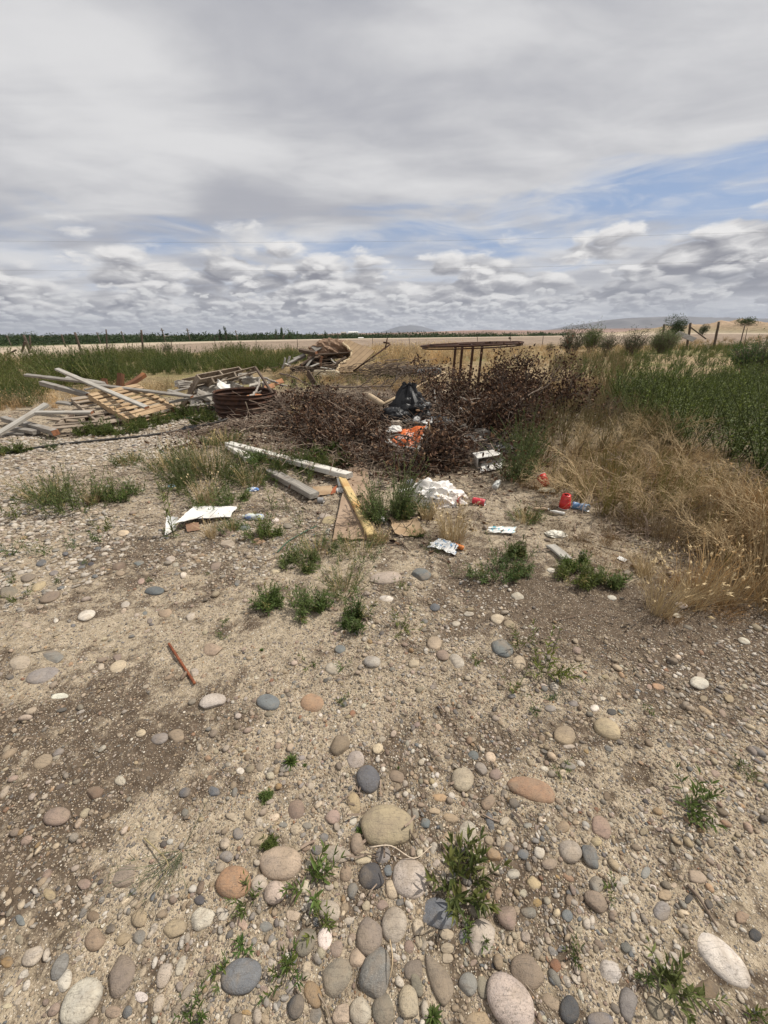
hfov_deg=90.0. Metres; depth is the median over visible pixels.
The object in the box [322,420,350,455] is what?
dead branch
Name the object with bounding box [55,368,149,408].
plank
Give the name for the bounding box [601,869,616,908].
leafy weed
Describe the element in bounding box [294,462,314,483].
leafy weed
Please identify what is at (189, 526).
brick
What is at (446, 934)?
pebble
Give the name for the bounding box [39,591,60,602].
cobble
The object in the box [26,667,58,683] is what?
cobble
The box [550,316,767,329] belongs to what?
mountains
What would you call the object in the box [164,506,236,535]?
vinyl panel
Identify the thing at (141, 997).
pebble
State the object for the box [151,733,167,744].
cobble
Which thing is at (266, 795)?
feathery weed
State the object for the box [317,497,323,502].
tin
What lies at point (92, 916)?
pebble
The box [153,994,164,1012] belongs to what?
pebble
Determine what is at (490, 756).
pebble
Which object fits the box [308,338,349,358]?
soil heap
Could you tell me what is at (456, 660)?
cobble
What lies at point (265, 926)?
pebble
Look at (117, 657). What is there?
cobble
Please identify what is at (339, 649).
pebble
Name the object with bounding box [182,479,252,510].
bushy weed
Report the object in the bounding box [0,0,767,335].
sky
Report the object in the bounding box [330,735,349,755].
cobble
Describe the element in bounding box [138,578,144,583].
cobble
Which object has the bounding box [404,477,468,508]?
carrier bag
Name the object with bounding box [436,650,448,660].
cobble
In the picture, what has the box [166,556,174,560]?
cobble
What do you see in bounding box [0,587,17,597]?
cobble
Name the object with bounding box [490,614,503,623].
cobble
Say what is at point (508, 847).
pebble
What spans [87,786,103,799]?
cobble
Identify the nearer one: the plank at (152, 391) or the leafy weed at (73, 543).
the leafy weed at (73, 543)
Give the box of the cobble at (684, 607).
[675,602,687,608]
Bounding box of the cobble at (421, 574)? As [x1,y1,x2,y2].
[412,568,430,580]
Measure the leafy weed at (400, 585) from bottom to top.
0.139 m
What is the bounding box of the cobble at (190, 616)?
[186,613,194,620]
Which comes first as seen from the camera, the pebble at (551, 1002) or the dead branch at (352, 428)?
the pebble at (551, 1002)
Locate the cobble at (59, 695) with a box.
[51,693,68,698]
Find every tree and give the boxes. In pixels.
[223,326,226,340]
[280,327,284,339]
[285,328,293,338]
[661,313,689,338]
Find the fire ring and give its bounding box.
[212,387,276,418]
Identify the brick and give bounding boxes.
[185,522,199,531]
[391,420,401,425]
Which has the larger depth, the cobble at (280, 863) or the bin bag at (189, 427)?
the bin bag at (189, 427)
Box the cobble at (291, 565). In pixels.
[286,563,296,567]
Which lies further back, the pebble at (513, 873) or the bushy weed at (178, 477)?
the bushy weed at (178, 477)
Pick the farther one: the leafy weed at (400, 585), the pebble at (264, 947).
the leafy weed at (400, 585)
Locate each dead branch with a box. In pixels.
[265,382,290,411]
[265,395,310,431]
[269,408,304,430]
[276,408,307,438]
[279,379,328,410]
[280,381,318,408]
[284,395,347,433]
[291,388,344,424]
[292,395,338,425]
[295,404,339,446]
[296,420,327,448]
[297,405,342,434]
[301,382,320,395]
[301,408,339,434]
[302,399,332,428]
[305,380,336,400]
[311,423,342,446]
[314,377,342,399]
[316,389,351,412]
[321,385,348,406]
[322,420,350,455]
[323,424,367,458]
[328,433,372,470]
[330,396,357,415]
[334,395,377,423]
[335,410,359,430]
[336,415,366,442]
[338,417,378,445]
[339,410,373,432]
[340,411,374,440]
[341,411,378,440]
[342,425,373,453]
[343,389,384,427]
[344,406,391,436]
[345,415,406,460]
[356,397,384,414]
[362,431,385,458]
[363,428,409,468]
[379,424,444,482]
[381,415,450,478]
[402,352,442,393]
[402,421,440,468]
[408,424,447,468]
[412,365,452,401]
[415,403,453,434]
[418,421,467,471]
[419,427,447,461]
[420,376,458,420]
[420,428,453,469]
[422,390,468,418]
[424,422,455,474]
[426,441,470,474]
[428,426,468,456]
[429,356,486,406]
[430,362,483,401]
[430,410,464,442]
[431,439,470,464]
[434,428,478,468]
[436,405,475,435]
[441,373,485,409]
[444,375,467,415]
[451,384,493,416]
[452,375,504,427]
[454,382,526,429]
[456,363,504,397]
[457,385,504,422]
[457,426,499,463]
[462,416,495,440]
[463,424,490,445]
[463,434,499,458]
[464,401,511,440]
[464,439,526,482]
[467,417,511,442]
[468,341,509,402]
[468,423,507,458]
[471,373,499,402]
[474,391,526,431]
[480,360,524,391]
[484,374,550,418]
[484,380,536,403]
[486,353,515,394]
[487,357,524,386]
[488,368,537,399]
[488,377,556,439]
[488,377,559,434]
[488,385,526,419]
[490,349,530,389]
[492,417,523,443]
[494,357,543,389]
[496,393,527,428]
[501,337,545,395]
[503,369,532,399]
[509,371,541,405]
[520,372,552,396]
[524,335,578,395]
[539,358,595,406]
[541,378,587,416]
[542,380,583,418]
[542,388,575,416]
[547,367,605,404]
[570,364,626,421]
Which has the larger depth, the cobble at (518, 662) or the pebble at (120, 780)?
the cobble at (518, 662)
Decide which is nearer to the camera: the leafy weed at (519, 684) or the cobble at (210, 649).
the leafy weed at (519, 684)
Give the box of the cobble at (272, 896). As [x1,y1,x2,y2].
[264,880,284,904]
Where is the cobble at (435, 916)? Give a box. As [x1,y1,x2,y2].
[423,897,455,929]
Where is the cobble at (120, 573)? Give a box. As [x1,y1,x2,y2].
[116,570,124,575]
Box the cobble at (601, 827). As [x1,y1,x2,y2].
[592,815,610,839]
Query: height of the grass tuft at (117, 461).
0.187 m
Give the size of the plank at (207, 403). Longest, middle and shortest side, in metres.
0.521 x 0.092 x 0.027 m
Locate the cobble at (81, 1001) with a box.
[60,977,102,1023]
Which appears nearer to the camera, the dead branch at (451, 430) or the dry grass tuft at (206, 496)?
the dry grass tuft at (206, 496)
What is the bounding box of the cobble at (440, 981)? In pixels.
[425,954,453,1006]
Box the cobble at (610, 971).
[599,959,621,982]
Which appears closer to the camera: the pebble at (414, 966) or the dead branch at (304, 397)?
the pebble at (414, 966)
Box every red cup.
[536,472,549,486]
[558,493,570,509]
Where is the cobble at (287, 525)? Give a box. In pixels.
[283,523,292,528]
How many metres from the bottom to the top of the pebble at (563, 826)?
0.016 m
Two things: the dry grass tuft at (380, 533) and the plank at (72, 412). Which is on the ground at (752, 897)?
the dry grass tuft at (380, 533)
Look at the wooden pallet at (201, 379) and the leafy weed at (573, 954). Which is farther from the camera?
the wooden pallet at (201, 379)
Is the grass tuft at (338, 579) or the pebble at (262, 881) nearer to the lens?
the pebble at (262, 881)
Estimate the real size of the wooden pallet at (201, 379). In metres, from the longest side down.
1.363 x 0.942 x 0.133 m
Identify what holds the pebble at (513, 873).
on the ground at (752, 897)
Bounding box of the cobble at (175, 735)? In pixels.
[168,729,183,741]
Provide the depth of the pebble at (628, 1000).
0.94 m
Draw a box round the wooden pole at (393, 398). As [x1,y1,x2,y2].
[385,372,445,403]
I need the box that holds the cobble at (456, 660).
[449,654,463,667]
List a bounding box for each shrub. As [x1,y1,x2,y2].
[160,338,173,352]
[546,342,557,353]
[559,322,592,354]
[578,320,611,352]
[595,331,620,356]
[619,324,653,355]
[646,319,688,352]
[699,323,710,334]
[725,328,767,371]
[736,316,760,324]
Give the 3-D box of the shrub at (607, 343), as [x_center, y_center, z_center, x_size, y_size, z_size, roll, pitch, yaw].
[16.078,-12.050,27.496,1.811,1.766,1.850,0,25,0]
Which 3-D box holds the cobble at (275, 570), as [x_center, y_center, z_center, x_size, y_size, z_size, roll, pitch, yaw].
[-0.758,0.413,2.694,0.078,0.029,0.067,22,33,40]
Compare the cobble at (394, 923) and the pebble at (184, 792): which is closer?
the cobble at (394, 923)
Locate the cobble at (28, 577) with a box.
[21,573,35,581]
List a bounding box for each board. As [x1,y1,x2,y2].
[293,353,305,361]
[298,348,317,355]
[301,355,314,364]
[307,355,348,360]
[311,346,321,350]
[312,356,335,364]
[315,352,349,354]
[331,356,346,365]
[675,331,696,341]
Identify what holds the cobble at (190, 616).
on the ground at (752, 897)
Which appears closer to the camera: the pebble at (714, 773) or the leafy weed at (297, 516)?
the pebble at (714, 773)
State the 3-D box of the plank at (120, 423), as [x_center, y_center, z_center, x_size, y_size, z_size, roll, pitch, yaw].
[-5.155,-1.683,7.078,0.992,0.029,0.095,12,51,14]
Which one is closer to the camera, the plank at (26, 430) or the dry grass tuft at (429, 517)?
the dry grass tuft at (429, 517)
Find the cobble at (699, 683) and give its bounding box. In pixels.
[690,676,708,689]
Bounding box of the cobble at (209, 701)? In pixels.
[199,693,225,708]
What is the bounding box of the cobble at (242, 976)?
[221,958,261,994]
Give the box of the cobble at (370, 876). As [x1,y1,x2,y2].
[359,862,384,889]
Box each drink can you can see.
[472,497,485,505]
[571,502,583,509]
[579,503,590,511]
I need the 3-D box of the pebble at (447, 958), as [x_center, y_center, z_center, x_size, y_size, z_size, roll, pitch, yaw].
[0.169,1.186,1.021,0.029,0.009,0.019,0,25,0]
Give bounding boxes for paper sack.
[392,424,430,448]
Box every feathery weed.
[257,787,273,805]
[259,832,278,850]
[478,423,559,482]
[491,396,554,461]
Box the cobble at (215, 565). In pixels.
[210,562,220,569]
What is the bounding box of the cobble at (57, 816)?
[43,807,70,825]
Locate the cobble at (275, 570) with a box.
[270,567,280,573]
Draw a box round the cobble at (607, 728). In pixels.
[593,718,620,740]
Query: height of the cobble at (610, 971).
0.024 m
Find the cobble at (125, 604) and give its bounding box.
[121,601,129,607]
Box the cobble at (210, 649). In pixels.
[203,643,221,655]
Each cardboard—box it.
[313,485,334,494]
[330,485,336,494]
[389,516,425,535]
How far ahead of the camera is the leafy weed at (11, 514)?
3.49 m
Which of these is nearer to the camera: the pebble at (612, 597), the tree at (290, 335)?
the pebble at (612, 597)
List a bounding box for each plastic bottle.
[242,513,263,520]
[456,543,463,549]
[492,480,500,489]
[551,510,564,514]
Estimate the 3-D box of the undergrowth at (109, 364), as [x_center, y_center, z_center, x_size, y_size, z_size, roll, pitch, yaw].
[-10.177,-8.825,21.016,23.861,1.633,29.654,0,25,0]
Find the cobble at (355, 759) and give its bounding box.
[347,751,363,768]
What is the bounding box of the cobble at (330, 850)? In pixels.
[324,845,350,863]
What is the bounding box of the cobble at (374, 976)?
[359,946,389,998]
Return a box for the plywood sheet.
[333,463,374,540]
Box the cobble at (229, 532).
[219,528,233,536]
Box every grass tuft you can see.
[0,461,88,505]
[79,486,103,505]
[103,448,146,466]
[122,439,205,474]
[159,428,258,479]
[175,471,224,505]
[190,513,218,539]
[194,425,247,446]
[212,511,248,534]
[216,455,273,487]
[285,526,344,561]
[312,552,378,600]
[322,523,385,561]
[369,518,393,544]
[411,493,445,520]
[419,493,504,543]
[503,500,552,524]
[617,543,742,618]
[622,536,681,578]
[651,549,749,611]
[681,540,767,606]
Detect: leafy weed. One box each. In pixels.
[0,496,37,519]
[0,532,26,557]
[0,583,34,602]
[4,572,15,585]
[16,537,52,555]
[39,436,57,450]
[59,528,79,547]
[86,530,103,541]
[88,514,116,530]
[114,473,148,495]
[154,480,181,536]
[171,979,209,1023]
[206,949,229,995]
[214,625,229,639]
[223,870,262,921]
[231,933,254,958]
[256,936,308,1005]
[260,478,278,508]
[271,495,290,511]
[277,838,346,915]
[282,753,297,770]
[285,501,303,527]
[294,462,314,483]
[298,651,319,671]
[302,895,335,948]
[335,657,353,671]
[335,692,348,705]
[355,825,362,833]
[389,603,424,638]
[392,577,411,590]
[405,524,428,537]
[421,535,443,552]
[424,824,511,927]
[424,1003,442,1023]
[459,909,487,954]
[472,648,482,667]
[483,935,492,949]
[495,653,536,696]
[510,623,549,648]
[526,620,589,684]
[529,701,540,716]
[542,690,560,699]
[551,757,572,779]
[561,933,584,970]
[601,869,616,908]
[633,964,659,991]
[641,704,659,716]
[643,934,732,1023]
[670,759,729,834]
[732,753,750,772]
[743,1003,767,1023]
[745,760,764,782]
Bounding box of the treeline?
[0,330,590,345]
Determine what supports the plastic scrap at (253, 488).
on the ground at (752, 897)
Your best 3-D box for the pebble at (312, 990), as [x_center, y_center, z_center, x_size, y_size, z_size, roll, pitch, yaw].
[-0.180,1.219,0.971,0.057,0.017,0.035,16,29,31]
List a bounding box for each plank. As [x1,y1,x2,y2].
[0,402,48,435]
[0,416,19,426]
[4,432,28,435]
[10,427,40,434]
[20,421,59,435]
[24,373,105,383]
[34,410,93,414]
[39,381,88,395]
[46,417,77,421]
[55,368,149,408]
[55,401,73,405]
[88,383,193,397]
[88,417,124,425]
[101,378,107,384]
[116,373,124,385]
[124,372,146,385]
[158,384,200,395]
[167,389,202,401]
[168,393,212,403]
[182,376,194,380]
[190,401,214,406]
[225,441,352,478]
[226,445,250,461]
[254,366,289,416]
[266,469,318,498]
[306,370,315,384]
[338,476,374,537]
[460,423,518,438]
[546,544,572,560]
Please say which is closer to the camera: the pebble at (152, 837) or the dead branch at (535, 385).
the pebble at (152, 837)
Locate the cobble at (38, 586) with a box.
[32,581,45,590]
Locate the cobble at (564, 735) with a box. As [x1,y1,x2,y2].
[553,726,574,744]
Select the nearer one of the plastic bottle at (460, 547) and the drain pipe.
the plastic bottle at (460, 547)
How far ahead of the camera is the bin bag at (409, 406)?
5.90 m
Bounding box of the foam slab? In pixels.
[313,370,340,376]
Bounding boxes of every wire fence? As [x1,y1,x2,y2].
[0,329,543,353]
[662,322,767,346]
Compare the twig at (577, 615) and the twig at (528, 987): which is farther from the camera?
the twig at (577, 615)
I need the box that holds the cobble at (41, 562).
[36,559,45,566]
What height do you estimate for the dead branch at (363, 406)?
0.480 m
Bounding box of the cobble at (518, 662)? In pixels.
[512,655,525,669]
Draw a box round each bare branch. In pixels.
[233,422,299,434]
[249,377,261,395]
[264,377,286,386]
[279,363,319,389]
[312,374,392,387]
[369,434,425,444]
[390,358,416,386]
[460,392,495,407]
[511,383,549,404]
[686,884,717,926]
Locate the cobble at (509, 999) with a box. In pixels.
[487,972,534,1023]
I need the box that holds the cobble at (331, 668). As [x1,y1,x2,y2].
[325,663,341,674]
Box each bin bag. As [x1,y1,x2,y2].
[180,425,199,430]
[379,406,410,424]
[388,382,426,408]
[395,392,431,425]
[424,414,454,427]
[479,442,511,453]
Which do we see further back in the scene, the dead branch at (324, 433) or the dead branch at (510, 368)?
the dead branch at (510, 368)
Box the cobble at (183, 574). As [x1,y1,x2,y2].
[180,572,186,577]
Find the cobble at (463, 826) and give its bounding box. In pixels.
[460,821,475,841]
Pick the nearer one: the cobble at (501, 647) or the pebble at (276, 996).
the pebble at (276, 996)
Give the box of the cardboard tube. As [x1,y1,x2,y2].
[367,393,384,406]
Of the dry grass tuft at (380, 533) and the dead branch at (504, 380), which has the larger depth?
the dead branch at (504, 380)
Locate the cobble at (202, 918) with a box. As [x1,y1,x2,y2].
[191,907,215,930]
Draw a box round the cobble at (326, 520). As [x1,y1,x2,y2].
[321,516,335,523]
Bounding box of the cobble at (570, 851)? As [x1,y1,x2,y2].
[559,840,581,863]
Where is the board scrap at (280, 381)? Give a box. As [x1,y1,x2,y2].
[274,378,283,385]
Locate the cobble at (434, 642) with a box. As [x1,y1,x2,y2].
[427,636,441,649]
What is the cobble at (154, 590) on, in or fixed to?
on the ground at (752, 897)
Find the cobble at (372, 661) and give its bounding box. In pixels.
[363,656,380,667]
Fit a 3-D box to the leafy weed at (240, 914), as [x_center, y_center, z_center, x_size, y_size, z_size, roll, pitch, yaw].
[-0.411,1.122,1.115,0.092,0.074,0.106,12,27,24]
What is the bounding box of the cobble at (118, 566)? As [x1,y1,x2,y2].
[112,562,124,569]
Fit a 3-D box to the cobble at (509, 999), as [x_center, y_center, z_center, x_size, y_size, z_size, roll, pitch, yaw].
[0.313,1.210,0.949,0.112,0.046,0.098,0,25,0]
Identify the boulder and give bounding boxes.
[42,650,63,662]
[361,804,412,846]
[370,571,401,584]
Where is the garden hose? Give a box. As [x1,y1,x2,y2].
[0,418,227,454]
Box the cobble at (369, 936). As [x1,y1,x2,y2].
[356,916,382,955]
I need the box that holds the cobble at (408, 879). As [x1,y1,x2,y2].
[392,858,426,898]
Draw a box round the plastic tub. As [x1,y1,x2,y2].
[472,450,501,468]
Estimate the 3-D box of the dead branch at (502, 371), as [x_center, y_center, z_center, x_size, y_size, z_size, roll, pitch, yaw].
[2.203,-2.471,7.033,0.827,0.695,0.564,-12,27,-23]
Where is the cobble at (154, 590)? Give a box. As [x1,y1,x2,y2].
[145,586,163,594]
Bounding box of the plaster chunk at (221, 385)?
[216,379,229,389]
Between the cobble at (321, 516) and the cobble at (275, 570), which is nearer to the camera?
the cobble at (275, 570)
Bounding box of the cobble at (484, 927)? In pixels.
[468,918,494,955]
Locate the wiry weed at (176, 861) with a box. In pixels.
[94,801,211,909]
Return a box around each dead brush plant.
[519,455,596,494]
[528,433,685,519]
[532,418,623,465]
[565,403,663,456]
[568,389,633,426]
[581,419,678,489]
[591,464,720,528]
[617,418,734,481]
[623,398,723,440]
[651,416,761,501]
[654,481,763,539]
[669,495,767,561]
[689,455,766,517]
[709,468,767,537]
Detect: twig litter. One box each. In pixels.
[92,375,767,895]
[270,352,450,392]
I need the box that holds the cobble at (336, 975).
[322,956,351,998]
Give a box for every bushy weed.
[0,437,33,456]
[19,461,136,518]
[71,417,117,436]
[78,471,141,504]
[84,406,155,436]
[125,410,175,425]
[136,432,254,499]
[162,401,215,420]
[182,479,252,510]
[186,405,218,424]
[231,511,285,545]
[235,442,282,466]
[241,445,310,480]
[247,579,284,615]
[275,543,320,574]
[281,441,329,466]
[284,580,337,625]
[306,440,342,455]
[307,446,353,470]
[335,595,378,635]
[343,447,433,525]
[391,491,435,516]
[463,531,537,583]
[503,536,538,560]
[553,560,601,590]
[556,550,593,571]
[590,564,634,590]
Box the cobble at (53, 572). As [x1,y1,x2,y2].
[49,570,58,575]
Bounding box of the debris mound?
[289,360,356,373]
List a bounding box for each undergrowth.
[0,340,428,409]
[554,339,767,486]
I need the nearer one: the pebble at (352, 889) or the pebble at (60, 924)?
the pebble at (60, 924)
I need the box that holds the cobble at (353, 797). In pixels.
[347,792,359,812]
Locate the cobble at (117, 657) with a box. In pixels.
[113,653,121,660]
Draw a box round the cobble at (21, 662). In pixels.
[9,655,30,669]
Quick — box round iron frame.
[420,341,523,393]
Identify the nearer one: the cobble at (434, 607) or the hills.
the cobble at (434, 607)
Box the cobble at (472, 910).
[468,900,492,918]
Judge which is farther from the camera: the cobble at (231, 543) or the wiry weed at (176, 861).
the cobble at (231, 543)
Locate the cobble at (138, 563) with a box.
[133,560,143,565]
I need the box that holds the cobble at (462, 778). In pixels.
[451,767,473,791]
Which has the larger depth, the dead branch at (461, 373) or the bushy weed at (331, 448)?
the dead branch at (461, 373)
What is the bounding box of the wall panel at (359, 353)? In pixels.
[335,339,374,372]
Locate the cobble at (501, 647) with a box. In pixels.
[492,638,512,657]
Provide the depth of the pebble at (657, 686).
1.80 m
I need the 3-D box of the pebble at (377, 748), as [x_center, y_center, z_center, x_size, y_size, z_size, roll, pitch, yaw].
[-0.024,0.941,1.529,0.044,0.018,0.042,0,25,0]
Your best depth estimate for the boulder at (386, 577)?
2.56 m
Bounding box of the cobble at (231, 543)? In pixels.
[220,540,234,548]
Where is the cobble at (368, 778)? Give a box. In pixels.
[356,765,379,792]
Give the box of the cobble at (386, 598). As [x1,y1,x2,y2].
[379,595,393,601]
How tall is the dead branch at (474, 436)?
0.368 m
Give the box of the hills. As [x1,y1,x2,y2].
[317,328,651,334]
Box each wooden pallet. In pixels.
[49,407,109,435]
[70,395,143,426]
[88,384,175,422]
[179,367,242,409]
[204,367,256,386]
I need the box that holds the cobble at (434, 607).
[430,603,439,610]
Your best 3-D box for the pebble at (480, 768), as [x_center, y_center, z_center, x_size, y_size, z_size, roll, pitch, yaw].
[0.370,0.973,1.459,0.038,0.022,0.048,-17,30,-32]
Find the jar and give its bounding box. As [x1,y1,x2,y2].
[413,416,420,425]
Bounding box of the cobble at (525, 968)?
[510,953,544,990]
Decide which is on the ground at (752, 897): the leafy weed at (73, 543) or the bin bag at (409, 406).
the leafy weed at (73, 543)
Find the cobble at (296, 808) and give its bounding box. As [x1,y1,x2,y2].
[288,799,304,818]
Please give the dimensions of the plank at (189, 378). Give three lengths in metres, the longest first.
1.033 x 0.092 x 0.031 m
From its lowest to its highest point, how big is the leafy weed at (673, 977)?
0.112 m
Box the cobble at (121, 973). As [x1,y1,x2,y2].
[109,954,134,998]
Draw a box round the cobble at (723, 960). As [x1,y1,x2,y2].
[697,932,750,988]
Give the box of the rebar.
[168,643,195,684]
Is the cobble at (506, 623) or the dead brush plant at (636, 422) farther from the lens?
the dead brush plant at (636, 422)
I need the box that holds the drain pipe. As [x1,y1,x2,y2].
[414,366,441,377]
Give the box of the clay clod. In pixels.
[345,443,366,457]
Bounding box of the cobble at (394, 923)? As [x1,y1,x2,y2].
[381,906,406,942]
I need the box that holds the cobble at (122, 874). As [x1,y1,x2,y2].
[112,864,134,887]
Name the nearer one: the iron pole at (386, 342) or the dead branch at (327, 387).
the dead branch at (327, 387)
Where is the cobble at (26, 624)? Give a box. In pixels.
[21,622,30,627]
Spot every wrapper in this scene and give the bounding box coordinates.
[428,539,457,554]
[488,526,515,532]
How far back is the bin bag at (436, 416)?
5.66 m
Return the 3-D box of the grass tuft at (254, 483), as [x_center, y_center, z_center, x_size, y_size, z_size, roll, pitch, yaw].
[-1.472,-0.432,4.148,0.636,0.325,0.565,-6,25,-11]
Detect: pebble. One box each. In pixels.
[0,956,12,967]
[2,1003,11,1008]
[6,674,13,679]
[15,914,24,925]
[15,935,22,944]
[22,946,43,966]
[33,754,52,768]
[43,889,55,900]
[51,953,68,980]
[56,921,64,926]
[57,969,71,992]
[77,879,90,889]
[85,927,105,951]
[87,911,98,921]
[98,663,103,669]
[105,1005,120,1018]
[114,775,125,785]
[116,933,130,945]
[131,908,146,927]
[133,929,145,944]
[135,991,147,1002]
[136,729,145,736]
[146,831,158,845]
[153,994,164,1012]
[156,963,172,988]
[163,919,186,937]
[175,955,186,975]
[179,787,190,797]
[180,981,195,999]
[190,668,198,676]
[194,895,204,904]
[208,786,219,795]
[216,907,227,920]
[220,851,232,862]
[226,812,236,820]
[233,828,243,839]
[236,767,243,773]
[237,919,247,929]
[242,1010,250,1015]
[244,808,251,820]
[250,833,268,846]
[251,874,266,891]
[255,817,262,826]
[260,921,272,932]
[260,986,267,991]
[261,944,268,951]
[261,1013,268,1023]
[268,958,275,966]
[269,813,278,821]
[271,990,278,1000]
[278,821,287,827]
[278,940,284,950]
[286,910,299,920]
[287,993,303,1019]
[290,824,299,834]
[295,928,316,956]
[297,880,309,893]
[302,822,311,828]
[302,842,310,851]
[304,980,321,1008]
[305,860,311,867]
[310,1008,321,1023]
[312,845,321,854]
[317,927,331,950]
[319,833,328,842]
[319,899,339,921]
[325,810,339,823]
[325,883,333,890]
[330,940,342,957]
[332,1003,349,1023]
[335,645,345,653]
[340,865,351,881]
[344,917,354,924]
[347,883,357,898]
[349,816,356,825]
[349,947,366,967]
[350,996,371,1023]
[351,833,363,854]
[355,851,370,864]
[362,900,369,910]
[372,743,382,753]
[372,993,393,1023]
[375,847,389,863]
[376,900,388,910]
[384,865,391,875]
[385,880,397,899]
[389,770,403,782]
[399,985,418,1017]
[404,940,413,953]
[404,959,422,980]
[407,808,418,819]
[408,659,418,667]
[411,974,422,996]
[412,918,423,935]
[416,849,422,857]
[420,818,430,827]
[429,808,439,813]
[430,842,437,853]
[432,793,446,801]
[432,859,439,866]
[439,929,453,939]
[440,871,446,878]
[441,943,453,953]
[442,953,452,963]
[443,813,457,822]
[444,831,453,840]
[452,621,459,625]
[459,929,466,943]
[459,972,476,996]
[464,612,473,616]
[466,1012,489,1023]
[468,750,478,759]
[470,959,476,966]
[475,762,486,775]
[477,975,486,998]
[479,868,486,876]
[481,794,494,809]
[484,836,493,844]
[485,752,495,762]
[485,812,493,829]
[487,848,500,860]
[489,768,500,780]
[494,887,501,900]
[497,906,516,930]
[500,817,508,824]
[504,842,512,852]
[507,869,519,878]
[508,694,515,698]
[517,849,528,859]
[519,889,526,896]
[520,907,535,918]
[521,931,529,941]
[523,823,531,828]
[527,875,540,889]
[533,898,541,906]
[534,847,544,858]
[540,766,547,770]
[542,858,556,869]
[542,993,559,1011]
[544,705,555,711]
[547,568,554,572]
[550,682,558,690]
[550,958,560,971]
[556,821,569,832]
[557,946,565,951]
[559,995,579,1023]
[561,762,575,769]
[561,909,572,921]
[563,744,574,748]
[568,700,577,706]
[572,647,580,654]
[577,760,584,765]
[584,890,606,913]
[587,1012,613,1023]
[589,876,603,892]
[590,705,598,711]
[591,837,601,846]
[604,792,609,799]
[607,595,616,600]
[607,709,616,714]
[619,987,637,1023]
[620,876,628,884]
[640,827,647,835]
[641,866,649,878]
[646,996,664,1020]
[652,683,663,689]
[653,901,670,920]
[658,889,671,900]
[680,787,688,792]
[685,894,692,903]
[688,870,705,883]
[696,672,704,677]
[698,705,712,714]
[699,695,707,701]
[704,899,712,908]
[710,770,720,776]
[719,709,725,717]
[724,695,733,702]
[735,911,748,923]
[738,637,749,644]
[749,928,761,941]
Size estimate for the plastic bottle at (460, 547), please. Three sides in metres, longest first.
0.105 x 0.036 x 0.036 m
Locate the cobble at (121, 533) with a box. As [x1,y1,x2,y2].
[117,530,129,536]
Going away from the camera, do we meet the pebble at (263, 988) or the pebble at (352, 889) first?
the pebble at (263, 988)
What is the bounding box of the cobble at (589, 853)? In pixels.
[582,845,598,868]
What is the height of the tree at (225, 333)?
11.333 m
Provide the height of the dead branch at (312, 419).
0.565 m
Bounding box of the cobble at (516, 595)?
[511,592,523,599]
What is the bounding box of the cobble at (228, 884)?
[215,865,250,898]
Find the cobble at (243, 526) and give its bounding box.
[239,524,249,530]
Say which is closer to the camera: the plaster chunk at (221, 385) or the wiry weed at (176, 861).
the wiry weed at (176, 861)
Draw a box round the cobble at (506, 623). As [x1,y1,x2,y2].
[503,620,514,628]
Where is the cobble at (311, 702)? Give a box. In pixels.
[300,693,323,711]
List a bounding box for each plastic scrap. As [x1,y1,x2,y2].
[248,487,258,490]
[336,487,343,492]
[387,425,401,432]
[544,530,567,537]
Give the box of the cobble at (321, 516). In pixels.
[319,513,330,518]
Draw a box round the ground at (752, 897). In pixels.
[0,319,767,1023]
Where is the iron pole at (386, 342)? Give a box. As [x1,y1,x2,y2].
[353,338,390,370]
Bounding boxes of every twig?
[144,837,168,886]
[277,525,316,552]
[318,993,331,1023]
[369,844,431,858]
[389,939,392,980]
[524,983,551,1019]
[552,612,603,621]
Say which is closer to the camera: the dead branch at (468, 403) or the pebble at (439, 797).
the pebble at (439, 797)
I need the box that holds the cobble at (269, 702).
[257,694,279,710]
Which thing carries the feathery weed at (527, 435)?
on the ground at (752, 897)
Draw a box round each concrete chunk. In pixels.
[177,381,192,388]
[188,394,203,410]
[194,385,216,392]
[197,389,213,405]
[230,381,242,387]
[234,373,252,381]
[241,377,260,384]
[249,382,260,386]
[461,433,486,446]
[474,428,490,439]
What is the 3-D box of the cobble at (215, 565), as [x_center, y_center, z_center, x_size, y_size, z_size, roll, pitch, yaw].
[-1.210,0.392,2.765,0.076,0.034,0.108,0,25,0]
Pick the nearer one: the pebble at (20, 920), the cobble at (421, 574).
the pebble at (20, 920)
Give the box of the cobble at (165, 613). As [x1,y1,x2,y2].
[158,609,171,616]
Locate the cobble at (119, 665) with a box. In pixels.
[110,660,126,672]
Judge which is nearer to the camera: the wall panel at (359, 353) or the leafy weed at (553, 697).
the leafy weed at (553, 697)
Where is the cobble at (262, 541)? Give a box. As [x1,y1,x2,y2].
[253,538,264,544]
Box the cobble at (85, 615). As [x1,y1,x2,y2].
[78,610,95,620]
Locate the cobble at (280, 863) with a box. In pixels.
[259,846,301,880]
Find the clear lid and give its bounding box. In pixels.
[480,460,501,472]
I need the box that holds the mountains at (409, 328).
[379,325,438,332]
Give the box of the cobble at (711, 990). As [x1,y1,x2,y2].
[694,980,718,1000]
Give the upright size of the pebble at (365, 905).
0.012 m

